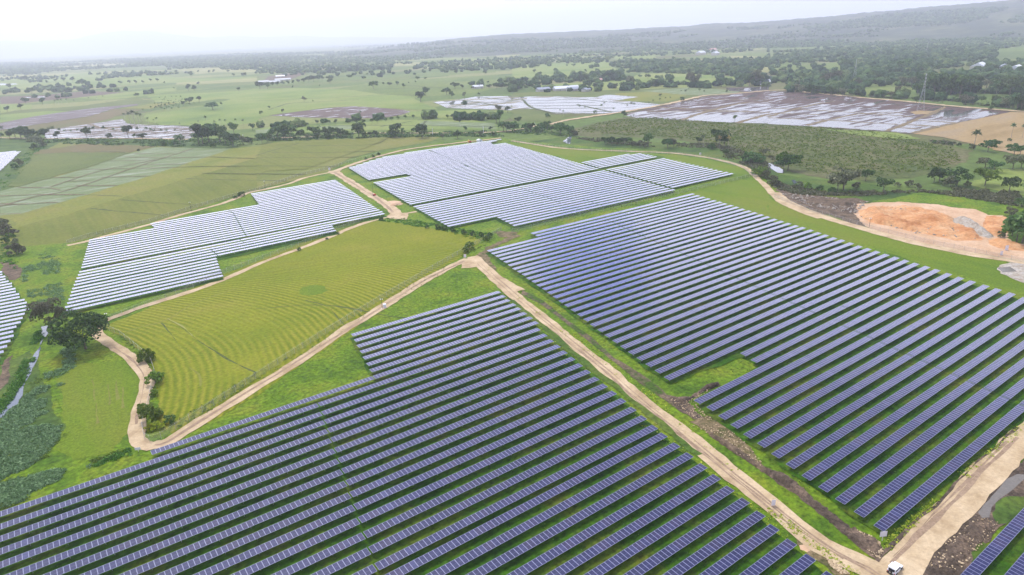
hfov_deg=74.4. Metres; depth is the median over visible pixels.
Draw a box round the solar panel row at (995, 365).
[967,340,1023,383]
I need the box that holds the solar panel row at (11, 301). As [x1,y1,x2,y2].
[0,299,23,304]
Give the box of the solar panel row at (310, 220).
[245,208,376,233]
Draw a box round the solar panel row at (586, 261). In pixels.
[527,241,656,280]
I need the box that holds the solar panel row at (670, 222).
[633,205,732,231]
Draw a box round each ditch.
[499,293,582,356]
[511,300,701,455]
[875,427,1018,561]
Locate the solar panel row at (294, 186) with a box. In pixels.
[251,180,334,193]
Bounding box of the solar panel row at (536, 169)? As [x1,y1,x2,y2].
[496,162,576,177]
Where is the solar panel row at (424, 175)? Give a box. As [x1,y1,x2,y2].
[376,168,470,183]
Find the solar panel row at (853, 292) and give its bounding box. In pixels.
[810,263,918,313]
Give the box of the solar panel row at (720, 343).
[655,306,803,373]
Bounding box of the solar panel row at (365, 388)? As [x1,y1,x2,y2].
[318,328,539,406]
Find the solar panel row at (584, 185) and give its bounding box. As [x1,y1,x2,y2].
[539,177,628,194]
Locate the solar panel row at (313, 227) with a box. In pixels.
[243,213,383,242]
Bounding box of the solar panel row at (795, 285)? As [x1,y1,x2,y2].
[772,251,879,294]
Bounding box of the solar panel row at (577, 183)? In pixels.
[533,174,619,191]
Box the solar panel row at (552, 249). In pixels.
[503,229,627,263]
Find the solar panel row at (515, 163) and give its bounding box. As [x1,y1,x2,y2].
[477,156,554,169]
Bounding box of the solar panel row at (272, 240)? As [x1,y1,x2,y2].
[215,228,334,252]
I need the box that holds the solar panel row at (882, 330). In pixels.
[867,280,975,338]
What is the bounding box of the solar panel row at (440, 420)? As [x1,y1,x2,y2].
[338,363,581,462]
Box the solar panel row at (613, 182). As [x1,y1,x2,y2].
[544,178,633,197]
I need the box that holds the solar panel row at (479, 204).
[427,193,535,216]
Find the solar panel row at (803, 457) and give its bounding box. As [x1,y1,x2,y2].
[786,367,941,468]
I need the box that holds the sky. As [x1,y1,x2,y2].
[0,0,1005,40]
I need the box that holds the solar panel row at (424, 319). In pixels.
[354,295,504,341]
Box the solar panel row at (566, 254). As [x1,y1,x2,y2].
[512,234,638,269]
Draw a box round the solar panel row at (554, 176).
[513,168,598,185]
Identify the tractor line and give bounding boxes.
[127,288,236,331]
[168,319,255,372]
[190,367,201,385]
[256,305,447,317]
[305,300,368,327]
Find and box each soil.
[521,290,674,406]
[663,382,719,418]
[670,382,718,402]
[690,416,759,462]
[707,430,767,473]
[708,432,769,476]
[768,468,875,558]
[768,470,881,554]
[797,539,848,574]
[799,544,809,551]
[923,460,1023,574]
[940,520,997,566]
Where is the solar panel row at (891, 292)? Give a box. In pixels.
[853,269,940,311]
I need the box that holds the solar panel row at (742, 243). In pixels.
[694,225,797,260]
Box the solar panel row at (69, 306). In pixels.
[65,272,220,307]
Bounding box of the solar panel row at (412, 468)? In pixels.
[350,384,607,496]
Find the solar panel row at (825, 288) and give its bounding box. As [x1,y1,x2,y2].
[790,257,898,304]
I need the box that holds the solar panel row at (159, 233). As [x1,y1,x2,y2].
[87,220,236,247]
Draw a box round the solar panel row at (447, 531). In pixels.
[374,425,657,569]
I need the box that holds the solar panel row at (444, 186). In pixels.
[395,177,495,195]
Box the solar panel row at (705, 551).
[663,511,764,574]
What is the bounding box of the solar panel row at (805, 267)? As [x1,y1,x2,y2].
[755,246,861,288]
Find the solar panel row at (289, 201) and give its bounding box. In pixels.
[232,190,350,211]
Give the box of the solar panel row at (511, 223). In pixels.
[509,204,597,224]
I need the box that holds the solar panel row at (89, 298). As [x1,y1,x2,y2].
[67,269,219,303]
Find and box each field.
[0,71,127,77]
[0,72,256,89]
[0,91,122,103]
[0,98,150,122]
[0,104,31,112]
[0,104,136,129]
[0,111,66,121]
[0,137,439,255]
[0,147,230,214]
[8,146,261,227]
[8,152,128,186]
[14,159,256,245]
[27,109,139,129]
[33,144,153,153]
[42,63,121,66]
[45,119,194,138]
[79,87,175,99]
[106,221,481,432]
[119,103,174,108]
[144,99,258,125]
[145,89,252,102]
[175,78,256,84]
[178,68,255,73]
[251,94,428,120]
[252,88,374,99]
[255,120,500,132]
[255,138,384,175]
[256,129,269,132]
[265,72,305,80]
[272,106,409,117]
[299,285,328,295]
[320,125,351,128]
[387,101,436,109]
[395,62,419,65]
[405,110,485,117]
[419,121,496,128]
[434,96,511,109]
[444,58,507,64]
[510,109,573,121]
[511,62,615,77]
[511,88,716,106]
[512,95,651,112]
[526,98,659,112]
[533,73,747,90]
[568,117,972,180]
[596,95,634,99]
[614,55,656,59]
[615,91,684,101]
[627,91,767,120]
[627,111,700,118]
[645,88,738,94]
[687,115,767,122]
[700,104,767,114]
[726,87,768,91]
[728,56,757,57]
[761,67,769,71]
[768,91,1011,133]
[768,103,922,128]
[768,118,813,124]
[811,121,893,129]
[828,129,919,138]
[891,119,954,132]
[897,110,993,132]
[912,109,942,113]
[914,112,1023,148]
[930,111,953,116]
[969,110,991,115]
[970,169,1023,194]
[993,139,1023,154]
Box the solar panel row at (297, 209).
[237,197,360,219]
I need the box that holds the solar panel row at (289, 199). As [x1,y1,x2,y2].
[231,189,349,209]
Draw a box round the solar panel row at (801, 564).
[779,554,815,574]
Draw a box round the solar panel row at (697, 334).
[637,298,784,360]
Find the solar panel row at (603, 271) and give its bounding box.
[542,249,675,290]
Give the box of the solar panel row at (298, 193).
[256,185,343,200]
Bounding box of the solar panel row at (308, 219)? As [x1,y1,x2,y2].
[244,206,373,231]
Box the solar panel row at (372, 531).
[363,407,635,537]
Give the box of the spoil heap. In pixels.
[390,202,402,205]
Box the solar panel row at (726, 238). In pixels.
[680,221,783,252]
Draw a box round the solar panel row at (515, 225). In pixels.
[513,205,601,226]
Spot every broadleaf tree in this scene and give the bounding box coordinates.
[4,131,12,136]
[7,126,27,138]
[17,129,30,138]
[25,134,42,143]
[25,297,68,329]
[31,128,44,134]
[45,308,109,348]
[53,131,59,137]
[75,79,86,83]
[80,126,90,136]
[121,125,131,137]
[136,133,146,137]
[173,134,184,140]
[189,123,209,143]
[190,133,200,143]
[195,123,218,141]
[204,102,218,108]
[209,125,226,140]
[218,131,228,142]
[222,132,239,143]
[227,122,238,131]
[238,136,247,144]
[254,81,262,85]
[255,133,266,140]
[267,124,281,136]
[278,123,288,138]
[279,125,296,135]
[281,129,288,136]
[295,129,304,135]
[306,125,321,133]
[320,127,331,132]
[328,126,337,135]
[336,128,345,134]
[351,122,365,136]
[368,81,377,88]
[387,123,403,136]
[415,91,424,101]
[415,123,426,137]
[441,87,450,94]
[451,130,461,138]
[491,114,500,122]
[495,110,503,121]
[497,121,509,130]
[509,121,518,127]
[513,80,523,85]
[521,123,532,129]
[527,123,534,130]
[536,122,547,128]
[543,121,550,127]
[554,123,565,135]
[566,126,573,131]
[605,71,612,76]
[607,136,615,144]
[625,75,634,81]
[642,133,653,141]
[648,78,658,83]
[661,138,673,148]
[665,75,673,80]
[685,72,695,81]
[693,73,701,80]
[710,129,731,145]
[716,77,727,86]
[718,135,729,144]
[743,72,755,85]
[750,69,764,80]
[758,148,770,152]
[773,157,793,169]
[776,151,803,170]
[798,84,808,92]
[805,84,819,93]
[820,72,833,79]
[826,85,837,93]
[826,166,862,190]
[827,174,847,190]
[829,70,843,75]
[839,87,848,92]
[840,58,851,63]
[846,88,855,93]
[861,169,874,180]
[876,176,895,191]
[896,58,912,66]
[912,83,926,93]
[912,96,922,102]
[914,72,924,80]
[922,71,949,91]
[927,171,943,182]
[931,75,947,90]
[931,167,950,181]
[933,65,943,68]
[940,76,967,94]
[947,166,974,184]
[949,73,982,95]
[958,94,974,102]
[969,75,984,91]
[974,168,1002,185]
[976,157,990,167]
[978,96,986,99]
[978,139,997,151]
[982,79,993,87]
[988,159,1005,169]
[991,95,1001,99]
[995,76,1023,94]
[1000,97,1010,107]
[1001,176,1021,189]
[1001,224,1023,241]
[1003,154,1023,168]
[1004,61,1016,65]
[1004,143,1023,155]
[1004,210,1023,242]
[1009,98,1023,109]
[1013,197,1023,205]
[1014,95,1023,110]
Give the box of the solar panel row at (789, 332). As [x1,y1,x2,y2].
[740,306,845,356]
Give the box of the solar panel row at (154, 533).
[43,459,338,574]
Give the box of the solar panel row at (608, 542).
[546,474,719,574]
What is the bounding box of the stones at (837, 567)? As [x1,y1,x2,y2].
[671,389,997,573]
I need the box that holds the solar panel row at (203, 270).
[69,266,218,299]
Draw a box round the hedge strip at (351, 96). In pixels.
[259,94,416,100]
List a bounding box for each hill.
[0,31,477,57]
[345,0,1023,57]
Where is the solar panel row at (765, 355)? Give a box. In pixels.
[751,310,856,362]
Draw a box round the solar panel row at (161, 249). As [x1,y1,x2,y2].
[82,233,243,264]
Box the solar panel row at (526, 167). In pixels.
[488,160,566,173]
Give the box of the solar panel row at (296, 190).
[255,183,340,198]
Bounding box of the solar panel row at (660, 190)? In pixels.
[596,188,670,203]
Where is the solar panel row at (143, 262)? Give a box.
[78,242,243,275]
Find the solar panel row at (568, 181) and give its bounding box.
[525,172,612,189]
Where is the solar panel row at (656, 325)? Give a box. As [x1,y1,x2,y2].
[612,286,757,343]
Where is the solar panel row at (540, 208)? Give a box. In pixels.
[497,199,583,217]
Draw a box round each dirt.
[475,234,519,255]
[479,253,496,269]
[495,231,517,236]
[776,189,869,225]
[804,197,858,206]
[853,202,1023,259]
[858,205,978,239]
[865,219,982,240]
[953,216,991,236]
[984,215,1007,235]
[988,238,1023,249]
[989,241,1023,250]
[997,262,1023,282]
[998,267,1015,271]
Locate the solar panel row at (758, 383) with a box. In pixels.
[707,331,859,410]
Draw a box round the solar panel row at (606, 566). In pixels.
[584,486,733,574]
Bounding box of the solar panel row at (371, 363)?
[366,312,525,365]
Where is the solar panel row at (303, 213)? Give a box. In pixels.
[241,202,366,225]
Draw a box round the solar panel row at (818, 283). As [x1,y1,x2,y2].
[781,254,888,298]
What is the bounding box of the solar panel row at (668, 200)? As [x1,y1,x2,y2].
[619,193,693,211]
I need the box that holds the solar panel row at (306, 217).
[243,205,371,229]
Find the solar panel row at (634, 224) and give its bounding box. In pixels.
[623,202,722,227]
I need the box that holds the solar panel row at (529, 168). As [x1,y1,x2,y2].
[491,161,568,174]
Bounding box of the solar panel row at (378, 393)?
[321,334,546,414]
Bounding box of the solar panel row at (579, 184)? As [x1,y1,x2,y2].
[536,176,624,193]
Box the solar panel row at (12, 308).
[0,305,25,311]
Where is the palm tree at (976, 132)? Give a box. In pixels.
[971,129,981,143]
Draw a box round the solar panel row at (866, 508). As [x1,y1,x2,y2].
[854,396,1008,516]
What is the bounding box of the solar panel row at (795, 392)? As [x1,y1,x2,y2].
[731,342,885,428]
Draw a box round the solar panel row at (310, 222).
[246,209,378,235]
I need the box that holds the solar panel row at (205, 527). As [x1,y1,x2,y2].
[80,470,342,574]
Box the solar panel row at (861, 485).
[835,388,990,503]
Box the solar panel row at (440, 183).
[390,175,489,192]
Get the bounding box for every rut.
[113,346,144,423]
[155,261,462,444]
[156,261,464,444]
[335,173,392,212]
[337,173,393,211]
[478,264,874,574]
[482,264,879,574]
[521,312,843,558]
[890,437,1018,562]
[893,441,1007,556]
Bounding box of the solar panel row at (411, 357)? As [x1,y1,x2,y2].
[369,317,532,371]
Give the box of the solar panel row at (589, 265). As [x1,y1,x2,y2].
[532,244,661,283]
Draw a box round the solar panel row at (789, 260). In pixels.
[738,239,844,279]
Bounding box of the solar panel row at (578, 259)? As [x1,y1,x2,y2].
[522,239,650,276]
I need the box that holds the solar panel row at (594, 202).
[593,186,663,203]
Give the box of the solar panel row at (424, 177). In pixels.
[379,169,472,185]
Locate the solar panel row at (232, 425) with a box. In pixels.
[151,376,373,455]
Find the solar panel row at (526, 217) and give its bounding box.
[505,202,591,222]
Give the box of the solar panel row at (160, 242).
[84,227,240,256]
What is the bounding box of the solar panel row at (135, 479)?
[0,412,322,529]
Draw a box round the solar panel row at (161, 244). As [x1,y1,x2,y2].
[84,229,241,259]
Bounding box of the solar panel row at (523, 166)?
[485,159,563,173]
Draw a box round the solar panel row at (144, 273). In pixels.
[72,258,216,288]
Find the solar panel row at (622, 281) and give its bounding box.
[559,258,695,302]
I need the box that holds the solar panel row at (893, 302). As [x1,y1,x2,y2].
[843,273,951,328]
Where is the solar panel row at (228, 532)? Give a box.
[119,481,346,574]
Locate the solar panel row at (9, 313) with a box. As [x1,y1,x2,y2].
[0,308,28,315]
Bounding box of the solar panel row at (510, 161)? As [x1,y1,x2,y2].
[472,155,548,167]
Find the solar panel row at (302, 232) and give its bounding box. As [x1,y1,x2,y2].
[213,226,332,250]
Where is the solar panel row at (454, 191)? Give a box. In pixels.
[404,182,506,202]
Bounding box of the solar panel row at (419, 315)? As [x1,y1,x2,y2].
[351,291,500,335]
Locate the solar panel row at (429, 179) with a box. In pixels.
[382,171,477,187]
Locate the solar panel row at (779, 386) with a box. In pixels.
[719,336,871,419]
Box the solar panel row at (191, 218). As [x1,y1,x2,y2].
[152,211,230,225]
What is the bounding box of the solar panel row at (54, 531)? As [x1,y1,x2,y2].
[0,429,327,554]
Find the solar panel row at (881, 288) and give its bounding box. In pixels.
[842,266,929,306]
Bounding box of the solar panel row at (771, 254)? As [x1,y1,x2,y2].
[722,235,828,271]
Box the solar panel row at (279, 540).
[193,505,355,574]
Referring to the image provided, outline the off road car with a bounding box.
[886,561,902,574]
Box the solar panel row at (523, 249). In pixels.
[495,225,618,257]
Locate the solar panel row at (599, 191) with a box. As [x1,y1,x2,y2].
[555,181,644,201]
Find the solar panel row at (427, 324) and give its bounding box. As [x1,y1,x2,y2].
[357,299,509,347]
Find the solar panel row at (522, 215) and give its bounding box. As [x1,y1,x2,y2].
[501,201,588,219]
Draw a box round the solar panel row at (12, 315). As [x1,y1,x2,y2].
[0,313,24,318]
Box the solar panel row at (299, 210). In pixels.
[238,199,362,221]
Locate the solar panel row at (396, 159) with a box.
[359,153,436,164]
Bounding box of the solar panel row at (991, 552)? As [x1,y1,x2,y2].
[961,508,1023,574]
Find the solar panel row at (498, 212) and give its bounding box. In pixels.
[444,200,554,224]
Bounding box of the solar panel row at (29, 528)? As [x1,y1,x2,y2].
[0,420,324,541]
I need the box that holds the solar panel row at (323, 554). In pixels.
[272,533,365,574]
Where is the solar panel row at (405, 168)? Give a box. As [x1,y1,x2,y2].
[361,160,454,175]
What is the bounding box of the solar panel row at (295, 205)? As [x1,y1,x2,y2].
[236,194,356,216]
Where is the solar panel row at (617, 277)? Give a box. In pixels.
[553,255,688,297]
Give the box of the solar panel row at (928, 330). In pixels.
[893,288,1000,349]
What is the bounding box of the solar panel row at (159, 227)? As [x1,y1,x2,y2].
[89,214,232,240]
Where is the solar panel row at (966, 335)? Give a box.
[922,297,1023,362]
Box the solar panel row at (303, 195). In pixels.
[258,188,347,203]
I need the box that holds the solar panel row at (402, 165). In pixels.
[358,158,447,171]
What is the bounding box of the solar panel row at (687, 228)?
[649,210,750,239]
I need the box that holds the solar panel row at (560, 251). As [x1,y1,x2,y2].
[508,231,634,266]
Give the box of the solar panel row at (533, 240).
[487,220,609,252]
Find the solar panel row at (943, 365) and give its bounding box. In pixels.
[936,310,1023,369]
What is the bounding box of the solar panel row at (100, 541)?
[5,449,335,574]
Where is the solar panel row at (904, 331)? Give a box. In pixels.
[880,284,989,343]
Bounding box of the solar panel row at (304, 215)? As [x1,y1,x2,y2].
[242,203,369,227]
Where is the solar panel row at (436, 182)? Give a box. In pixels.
[388,174,486,191]
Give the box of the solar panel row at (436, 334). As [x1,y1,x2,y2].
[363,307,519,359]
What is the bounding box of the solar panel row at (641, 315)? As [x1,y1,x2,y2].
[597,278,739,332]
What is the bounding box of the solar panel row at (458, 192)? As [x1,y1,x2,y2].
[407,183,509,202]
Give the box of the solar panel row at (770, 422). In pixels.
[744,348,898,438]
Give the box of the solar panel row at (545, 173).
[503,165,587,180]
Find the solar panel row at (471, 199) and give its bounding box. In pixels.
[419,189,524,211]
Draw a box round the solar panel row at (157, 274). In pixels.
[71,261,217,293]
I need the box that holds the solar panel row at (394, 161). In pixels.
[350,155,437,168]
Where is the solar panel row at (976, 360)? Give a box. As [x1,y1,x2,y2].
[952,324,1023,376]
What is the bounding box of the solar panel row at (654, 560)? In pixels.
[623,498,749,574]
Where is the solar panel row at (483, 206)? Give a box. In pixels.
[431,195,539,217]
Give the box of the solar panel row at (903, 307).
[855,277,963,332]
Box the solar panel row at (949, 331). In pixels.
[907,292,1015,355]
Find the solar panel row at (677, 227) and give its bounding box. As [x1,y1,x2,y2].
[644,209,744,237]
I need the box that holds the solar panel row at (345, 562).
[311,548,370,574]
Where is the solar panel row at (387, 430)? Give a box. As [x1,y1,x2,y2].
[334,357,574,451]
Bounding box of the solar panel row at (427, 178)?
[380,170,475,186]
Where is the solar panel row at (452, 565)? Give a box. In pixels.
[426,443,679,574]
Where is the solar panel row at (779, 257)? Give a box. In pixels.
[729,237,836,276]
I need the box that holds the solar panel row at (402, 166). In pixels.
[359,159,447,174]
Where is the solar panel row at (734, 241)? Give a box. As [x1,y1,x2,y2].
[686,223,790,256]
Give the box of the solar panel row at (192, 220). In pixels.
[154,213,232,227]
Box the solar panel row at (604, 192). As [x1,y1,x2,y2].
[560,183,650,202]
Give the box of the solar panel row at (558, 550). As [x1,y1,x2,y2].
[507,464,706,574]
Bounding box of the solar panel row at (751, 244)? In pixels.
[699,227,804,262]
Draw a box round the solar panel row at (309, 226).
[241,211,381,239]
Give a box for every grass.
[0,137,238,190]
[0,137,1023,574]
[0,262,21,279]
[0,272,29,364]
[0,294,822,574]
[0,351,65,429]
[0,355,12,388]
[20,242,88,279]
[55,362,139,459]
[57,273,743,448]
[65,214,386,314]
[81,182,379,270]
[349,141,595,205]
[414,173,671,229]
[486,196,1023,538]
[515,145,631,161]
[533,137,1023,235]
[584,154,653,168]
[609,160,730,188]
[654,154,751,187]
[693,178,769,215]
[766,197,1023,293]
[873,193,1023,215]
[971,542,987,562]
[980,527,1023,574]
[992,496,1023,523]
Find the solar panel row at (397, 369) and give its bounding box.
[373,321,537,379]
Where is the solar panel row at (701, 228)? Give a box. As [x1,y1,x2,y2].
[655,212,756,241]
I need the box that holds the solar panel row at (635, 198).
[602,189,673,205]
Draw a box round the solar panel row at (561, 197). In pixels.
[552,180,641,199]
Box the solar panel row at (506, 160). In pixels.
[470,154,546,166]
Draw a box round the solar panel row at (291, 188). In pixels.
[252,181,336,195]
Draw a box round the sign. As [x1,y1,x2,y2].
[880,531,887,539]
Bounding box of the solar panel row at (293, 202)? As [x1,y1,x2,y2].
[234,192,353,212]
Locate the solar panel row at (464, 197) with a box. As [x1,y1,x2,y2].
[413,187,518,206]
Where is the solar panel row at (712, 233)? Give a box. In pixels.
[667,216,769,248]
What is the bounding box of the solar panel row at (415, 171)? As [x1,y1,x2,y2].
[368,164,462,179]
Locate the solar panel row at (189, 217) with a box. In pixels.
[150,210,228,223]
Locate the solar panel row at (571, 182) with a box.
[528,173,615,190]
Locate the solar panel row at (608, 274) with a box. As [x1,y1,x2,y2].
[547,252,681,294]
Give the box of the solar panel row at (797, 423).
[757,354,912,447]
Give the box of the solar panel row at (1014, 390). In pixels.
[1001,378,1023,398]
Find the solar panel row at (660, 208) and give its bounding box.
[608,197,705,220]
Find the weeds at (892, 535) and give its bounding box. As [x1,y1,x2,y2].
[490,270,1023,574]
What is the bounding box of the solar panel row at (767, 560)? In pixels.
[739,539,796,574]
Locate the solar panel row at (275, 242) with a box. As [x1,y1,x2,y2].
[217,230,335,255]
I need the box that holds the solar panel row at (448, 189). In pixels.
[400,179,499,199]
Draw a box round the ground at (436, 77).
[0,40,1023,237]
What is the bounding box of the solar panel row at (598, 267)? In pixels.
[537,246,667,287]
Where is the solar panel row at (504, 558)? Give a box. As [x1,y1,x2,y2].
[466,452,692,574]
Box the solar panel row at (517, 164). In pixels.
[479,157,558,171]
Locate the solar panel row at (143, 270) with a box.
[74,255,216,285]
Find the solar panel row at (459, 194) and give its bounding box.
[409,184,512,205]
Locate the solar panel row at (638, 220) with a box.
[618,200,715,225]
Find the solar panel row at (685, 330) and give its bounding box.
[629,294,775,354]
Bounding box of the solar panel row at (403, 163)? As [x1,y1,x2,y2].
[357,157,446,170]
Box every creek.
[0,325,47,417]
[42,328,47,336]
[563,136,571,143]
[768,163,783,172]
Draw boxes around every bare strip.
[91,380,95,400]
[96,403,99,423]
[107,384,110,404]
[115,379,119,399]
[121,387,124,407]
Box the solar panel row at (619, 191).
[584,184,655,199]
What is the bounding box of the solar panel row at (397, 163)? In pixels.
[353,156,444,171]
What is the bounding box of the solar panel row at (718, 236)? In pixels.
[674,219,776,251]
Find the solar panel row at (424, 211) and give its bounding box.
[422,190,528,212]
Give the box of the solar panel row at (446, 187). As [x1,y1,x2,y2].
[396,178,497,196]
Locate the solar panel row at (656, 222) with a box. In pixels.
[628,203,725,230]
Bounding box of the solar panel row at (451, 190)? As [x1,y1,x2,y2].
[402,181,502,199]
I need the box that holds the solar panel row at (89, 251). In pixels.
[86,223,238,252]
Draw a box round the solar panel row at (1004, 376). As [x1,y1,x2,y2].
[984,358,1023,390]
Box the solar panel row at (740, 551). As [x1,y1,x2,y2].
[699,524,778,574]
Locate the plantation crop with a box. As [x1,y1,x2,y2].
[578,117,960,176]
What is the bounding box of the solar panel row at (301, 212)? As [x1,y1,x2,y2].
[240,200,365,223]
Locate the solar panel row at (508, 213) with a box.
[447,202,559,226]
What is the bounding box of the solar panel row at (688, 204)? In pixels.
[613,198,708,222]
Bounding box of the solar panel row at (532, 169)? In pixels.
[494,162,571,176]
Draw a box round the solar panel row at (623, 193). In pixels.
[587,185,659,200]
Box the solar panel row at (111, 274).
[75,252,214,281]
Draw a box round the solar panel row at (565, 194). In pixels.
[547,179,637,198]
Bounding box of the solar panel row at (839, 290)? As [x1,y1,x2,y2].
[801,260,908,308]
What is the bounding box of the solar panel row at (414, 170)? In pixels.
[366,163,460,178]
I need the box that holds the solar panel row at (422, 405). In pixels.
[331,351,566,441]
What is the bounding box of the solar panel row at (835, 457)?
[802,374,958,480]
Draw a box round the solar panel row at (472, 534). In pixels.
[385,433,667,574]
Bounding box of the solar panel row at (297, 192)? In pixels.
[255,184,341,199]
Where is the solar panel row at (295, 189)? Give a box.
[253,182,339,196]
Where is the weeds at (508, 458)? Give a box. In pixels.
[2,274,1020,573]
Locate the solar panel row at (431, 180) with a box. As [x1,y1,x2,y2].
[383,172,480,188]
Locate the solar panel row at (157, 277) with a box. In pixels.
[70,263,218,296]
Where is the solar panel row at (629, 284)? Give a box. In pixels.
[565,261,701,306]
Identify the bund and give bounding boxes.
[1,148,193,205]
[3,194,86,195]
[18,187,60,189]
[50,160,151,186]
[67,127,189,129]
[75,185,116,185]
[82,167,175,169]
[89,124,131,132]
[91,208,162,215]
[127,200,193,204]
[134,153,174,153]
[307,138,387,145]
[333,125,497,126]
[514,99,550,112]
[552,105,598,105]
[564,97,656,104]
[576,104,609,111]
[656,107,768,112]
[675,111,739,111]
[681,102,750,119]
[734,114,770,122]
[767,102,827,116]
[769,117,896,124]
[777,108,913,116]
[807,112,902,125]
[884,107,945,130]
[911,122,957,132]
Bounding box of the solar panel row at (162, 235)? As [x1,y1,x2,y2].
[87,221,236,249]
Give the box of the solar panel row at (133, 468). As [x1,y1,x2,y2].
[0,404,318,516]
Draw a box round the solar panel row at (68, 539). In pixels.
[0,439,331,567]
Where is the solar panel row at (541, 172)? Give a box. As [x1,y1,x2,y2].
[501,164,583,179]
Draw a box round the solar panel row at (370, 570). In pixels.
[353,564,376,574]
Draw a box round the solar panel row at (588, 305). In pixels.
[571,264,708,312]
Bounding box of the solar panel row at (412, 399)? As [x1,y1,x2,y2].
[327,345,559,431]
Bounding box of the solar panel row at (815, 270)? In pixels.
[763,248,871,290]
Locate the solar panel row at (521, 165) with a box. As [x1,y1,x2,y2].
[482,158,561,171]
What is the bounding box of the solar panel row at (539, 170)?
[498,163,580,178]
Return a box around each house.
[274,78,290,80]
[472,85,482,88]
[536,87,550,91]
[552,85,577,90]
[566,86,578,90]
[581,87,590,91]
[695,51,705,54]
[711,51,719,55]
[970,62,985,68]
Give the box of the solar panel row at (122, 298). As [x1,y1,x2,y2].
[67,275,222,309]
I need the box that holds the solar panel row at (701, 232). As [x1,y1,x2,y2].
[660,214,762,245]
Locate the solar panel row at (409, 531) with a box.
[369,415,646,552]
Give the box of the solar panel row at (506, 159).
[468,153,544,166]
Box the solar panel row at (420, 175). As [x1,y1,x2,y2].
[373,167,468,182]
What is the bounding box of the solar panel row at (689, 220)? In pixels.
[638,207,738,234]
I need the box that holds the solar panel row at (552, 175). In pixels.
[511,167,594,183]
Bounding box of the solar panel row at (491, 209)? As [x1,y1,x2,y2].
[438,198,546,220]
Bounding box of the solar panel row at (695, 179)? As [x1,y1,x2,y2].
[665,172,728,187]
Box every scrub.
[0,144,492,466]
[0,253,93,509]
[0,377,124,510]
[45,99,573,146]
[77,179,744,426]
[576,91,1023,206]
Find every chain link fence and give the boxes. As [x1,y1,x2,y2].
[73,154,371,240]
[98,323,154,405]
[109,218,363,319]
[141,227,501,440]
[511,175,749,230]
[517,140,755,175]
[774,193,1015,258]
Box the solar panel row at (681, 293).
[590,275,732,326]
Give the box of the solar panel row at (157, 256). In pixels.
[79,239,240,272]
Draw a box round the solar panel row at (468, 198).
[417,188,521,208]
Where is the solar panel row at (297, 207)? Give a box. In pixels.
[237,196,359,217]
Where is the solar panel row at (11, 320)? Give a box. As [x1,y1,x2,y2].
[0,317,22,322]
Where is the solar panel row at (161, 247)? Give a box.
[83,231,242,262]
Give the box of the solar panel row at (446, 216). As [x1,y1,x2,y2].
[434,196,543,219]
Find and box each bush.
[0,219,8,223]
[0,223,18,235]
[0,237,9,242]
[3,243,25,254]
[10,163,19,168]
[10,238,18,242]
[12,158,23,165]
[29,143,37,148]
[38,141,46,146]
[136,348,153,362]
[136,403,145,408]
[136,404,161,421]
[143,424,153,431]
[144,371,163,384]
[145,351,155,360]
[149,389,157,395]
[149,420,161,431]
[163,414,175,423]
[170,139,179,144]
[244,136,252,143]
[464,241,474,248]
[743,151,761,161]
[752,166,767,174]
[755,155,765,162]
[759,170,771,177]
[768,175,781,183]
[804,182,811,187]
[816,185,823,189]
[828,187,836,191]
[851,182,860,187]
[904,180,913,185]
[913,183,921,188]
[942,175,960,186]
[963,181,971,185]
[968,143,975,148]
[997,231,1005,236]
[1004,206,1018,215]
[1011,193,1021,197]
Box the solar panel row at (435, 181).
[387,173,483,189]
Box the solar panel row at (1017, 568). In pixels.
[1005,553,1023,574]
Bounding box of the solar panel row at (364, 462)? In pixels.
[342,370,590,472]
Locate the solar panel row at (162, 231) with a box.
[88,218,235,244]
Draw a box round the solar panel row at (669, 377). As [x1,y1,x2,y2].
[665,311,813,380]
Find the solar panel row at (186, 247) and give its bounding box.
[81,235,245,267]
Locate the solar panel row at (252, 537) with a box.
[156,493,350,574]
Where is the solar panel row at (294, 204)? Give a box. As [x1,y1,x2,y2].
[234,193,355,214]
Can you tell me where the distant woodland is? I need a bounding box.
[0,6,1023,126]
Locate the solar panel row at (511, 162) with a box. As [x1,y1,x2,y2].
[474,156,549,168]
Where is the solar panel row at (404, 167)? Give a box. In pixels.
[362,160,449,173]
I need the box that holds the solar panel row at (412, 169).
[365,162,459,177]
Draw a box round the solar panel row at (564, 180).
[523,171,608,188]
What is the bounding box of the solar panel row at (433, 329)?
[360,303,514,352]
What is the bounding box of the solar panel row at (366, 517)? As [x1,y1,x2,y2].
[358,398,625,522]
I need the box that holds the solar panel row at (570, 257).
[517,236,645,272]
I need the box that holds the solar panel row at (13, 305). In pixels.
[0,302,26,308]
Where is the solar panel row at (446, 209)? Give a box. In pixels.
[425,192,532,213]
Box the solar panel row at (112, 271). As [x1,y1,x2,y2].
[77,250,211,279]
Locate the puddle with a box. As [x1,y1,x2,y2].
[978,474,1023,517]
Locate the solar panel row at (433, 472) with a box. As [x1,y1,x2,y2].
[353,391,615,509]
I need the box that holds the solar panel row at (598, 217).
[531,211,620,233]
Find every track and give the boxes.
[0,137,186,139]
[67,173,325,245]
[92,258,466,450]
[108,217,386,320]
[273,125,535,137]
[328,171,401,213]
[330,138,498,171]
[387,213,407,219]
[461,256,482,267]
[467,256,524,290]
[474,263,872,574]
[513,140,819,217]
[551,90,1023,123]
[770,192,1023,263]
[857,551,911,574]
[892,422,1023,574]
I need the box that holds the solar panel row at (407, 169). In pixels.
[363,161,456,177]
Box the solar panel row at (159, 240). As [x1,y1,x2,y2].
[85,225,239,254]
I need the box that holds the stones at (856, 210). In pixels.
[782,193,992,238]
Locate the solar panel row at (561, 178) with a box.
[518,170,604,186]
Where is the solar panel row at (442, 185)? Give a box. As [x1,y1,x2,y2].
[393,176,492,194]
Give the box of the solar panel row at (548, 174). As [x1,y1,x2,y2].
[507,166,591,182]
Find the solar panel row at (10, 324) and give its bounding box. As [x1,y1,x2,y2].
[0,321,20,326]

